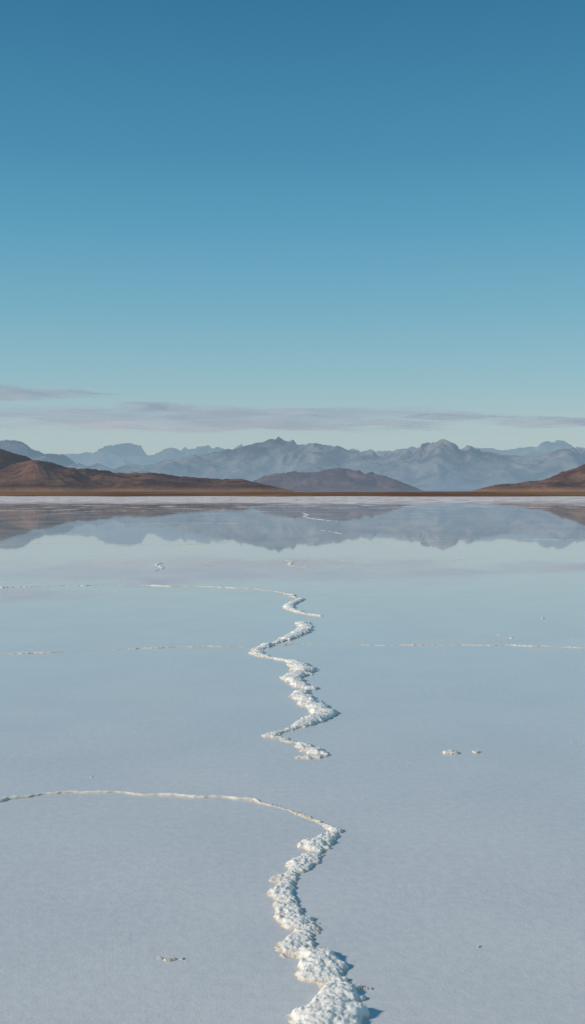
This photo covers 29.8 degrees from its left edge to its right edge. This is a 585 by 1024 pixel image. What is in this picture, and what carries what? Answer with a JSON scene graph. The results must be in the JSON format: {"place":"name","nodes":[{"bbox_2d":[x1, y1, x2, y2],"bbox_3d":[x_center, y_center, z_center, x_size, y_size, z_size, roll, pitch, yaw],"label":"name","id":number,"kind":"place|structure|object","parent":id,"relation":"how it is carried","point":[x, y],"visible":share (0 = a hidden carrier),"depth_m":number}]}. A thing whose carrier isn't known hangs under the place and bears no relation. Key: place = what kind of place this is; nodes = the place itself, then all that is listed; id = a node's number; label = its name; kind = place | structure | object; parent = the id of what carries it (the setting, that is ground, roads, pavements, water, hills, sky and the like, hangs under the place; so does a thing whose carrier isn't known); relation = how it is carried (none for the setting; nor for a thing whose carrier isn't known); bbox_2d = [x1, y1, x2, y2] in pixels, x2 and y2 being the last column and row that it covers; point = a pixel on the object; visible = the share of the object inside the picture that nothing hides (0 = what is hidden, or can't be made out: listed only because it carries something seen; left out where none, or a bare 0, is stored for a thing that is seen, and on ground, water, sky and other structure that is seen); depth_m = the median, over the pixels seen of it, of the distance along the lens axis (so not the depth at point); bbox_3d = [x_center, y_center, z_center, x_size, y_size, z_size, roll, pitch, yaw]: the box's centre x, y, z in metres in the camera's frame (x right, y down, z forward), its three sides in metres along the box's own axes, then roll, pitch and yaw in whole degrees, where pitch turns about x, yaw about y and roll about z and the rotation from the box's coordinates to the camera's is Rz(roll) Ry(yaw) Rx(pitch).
{"place":"outdoors","nodes":[
{"label":"outdoors","id":0,"kind":"place"},
{"bbox_2d":[0,386,103,400],"bbox_3d":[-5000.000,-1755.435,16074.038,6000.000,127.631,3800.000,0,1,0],"label":"cloud","id":1,"kind":"structure","parent":0,"point":[12,394],"depth_m":16565.68},
{"bbox_2d":[0,449,294,491],"bbox_3d":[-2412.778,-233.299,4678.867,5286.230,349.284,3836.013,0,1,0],"label":"brown hill","id":2,"kind":"structure","parent":0,"point":[20,473],"depth_m":4812.18},
{"bbox_2d":[119,402,191,411],"bbox_3d":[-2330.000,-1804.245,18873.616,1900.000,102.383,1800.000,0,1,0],"label":"cloud","id":3,"kind":"structure","parent":0,"point":[147,406],"depth_m":18814.97},
{"bbox_2d":[0,406,460,432],"bbox_3d":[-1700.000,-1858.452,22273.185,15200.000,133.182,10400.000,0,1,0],"label":"cloud","id":4,"kind":"structure","parent":0,"point":[205,420],"depth_m":21728.47},
{"bbox_2d":[0,496,584,1023],"bbox_3d":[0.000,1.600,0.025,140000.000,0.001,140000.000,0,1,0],"label":"salt flat","id":5,"kind":"structure","parent":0,"point":[424,878],"depth_m":6.71},
{"bbox_2d":[3,645,244,653],"bbox_3d":[-2.627,1.418,10.941,4.608,0.016,0.451,0,1,-20],"label":"salt seam","id":6,"kind":"object","parent":5,"relation":"on","point":[126,648],"visible":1,"depth_m":11.40},
{"bbox_2d":[0,790,280,805],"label":"salt seam","id":7,"kind":"object","parent":5,"relation":"on","point":[5,798],"visible":1,"depth_m":5.82},
{"bbox_2d":[0,585,297,598],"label":"salt seam","id":8,"kind":"object","parent":5,"relation":"on","point":[293,595],"visible":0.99,"depth_m":19.00},
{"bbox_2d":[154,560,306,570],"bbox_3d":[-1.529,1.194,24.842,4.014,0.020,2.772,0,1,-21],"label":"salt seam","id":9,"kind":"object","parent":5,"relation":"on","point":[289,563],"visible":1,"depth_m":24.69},
{"bbox_2d":[73,558,482,577],"bbox_3d":[-0.509,1.194,25.175,11.332,0.009,2.978,-1,1,-37],"label":"salt seam","id":10,"kind":"object","parent":5,"relation":"on","point":[265,561],"visible":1,"depth_m":25.82},
{"bbox_2d":[28,513,560,545],"bbox_3d":[0.355,0.547,65.245,21.468,0.025,61.673,0,1,0],"label":"salt seam","id":11,"kind":"object","parent":5,"relation":"on","point":[334,532],"visible":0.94,"depth_m":38.92},
{"bbox_2d":[24,505,571,525],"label":"salt seam","id":12,"kind":"object","parent":5,"relation":"on","point":[230,523],"visible":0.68,"depth_m":109.54},
{"bbox_2d":[90,618,572,989],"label":"salt clumps","id":13,"kind":"object","parent":5,"relation":"on","point":[452,752],"visible":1,"depth_m":3.88},
{"bbox_2d":[274,643,584,647],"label":"salt seam","id":14,"kind":"object","parent":5,"relation":"on","point":[436,644],"visible":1,"depth_m":11.63},
{"bbox_2d":[0,437,584,490],"bbox_3d":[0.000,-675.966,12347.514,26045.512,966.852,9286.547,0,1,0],"label":"mountain range","id":15,"kind":"structure","parent":0,"point":[443,465],"depth_m":13506.24},
{"bbox_2d":[0,491,584,496],"bbox_3d":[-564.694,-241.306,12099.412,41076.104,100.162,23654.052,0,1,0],"label":"desert plain","id":16,"kind":"structure","parent":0,"point":[380,493],"depth_m":1132.30},
{"bbox_2d":[0,0,584,454],"label":"sky","id":17,"kind":"structure","parent":0,"point":[378,205]},
{"bbox_2d":[248,621,338,759],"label":"salt ridge","id":18,"kind":"structure","parent":0,"point":[320,711],"depth_m":8.57},
{"bbox_2d":[250,800,343,833],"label":"salt ridge","id":19,"kind":"structure","parent":0,"point":[330,828],"depth_m":5.38},
{"bbox_2d":[282,597,321,615],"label":"salt ridge","id":20,"kind":"structure","parent":0,"point":[290,605],"depth_m":15.40},
{"bbox_2d":[267,831,369,1023],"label":"salt ridge","id":21,"kind":"structure","parent":0,"point":[338,998],"depth_m":3.76},
{"bbox_2d":[64,440,584,468],"bbox_3d":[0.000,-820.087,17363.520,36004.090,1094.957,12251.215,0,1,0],"label":"mountain range","id":22,"kind":"structure","parent":0,"point":[115,456],"depth_m":19490.78},
{"bbox_2d":[251,468,422,490],"bbox_3d":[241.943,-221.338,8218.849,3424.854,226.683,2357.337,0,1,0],"label":"purple hill","id":23,"kind":"structure","parent":0,"point":[338,479],"depth_m":7921.38},
{"bbox_2d":[409,412,518,419],"bbox_3d":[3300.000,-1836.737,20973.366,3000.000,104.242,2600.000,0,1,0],"label":"cloud","id":24,"kind":"structure","parent":0,"point":[441,417],"depth_m":21129.74},
{"bbox_2d":[470,464,584,491],"bbox_3d":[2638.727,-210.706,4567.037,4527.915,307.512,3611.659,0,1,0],"label":"brown hill","id":25,"kind":"structure","parent":0,"point":[572,480],"depth_m":4749.62},
{"bbox_2d":[502,416,584,426],"bbox_3d":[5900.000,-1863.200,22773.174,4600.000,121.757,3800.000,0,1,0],"label":"cloud","id":26,"kind":"structure","parent":0,"point":[541,421],"depth_m":22762.19}
]}

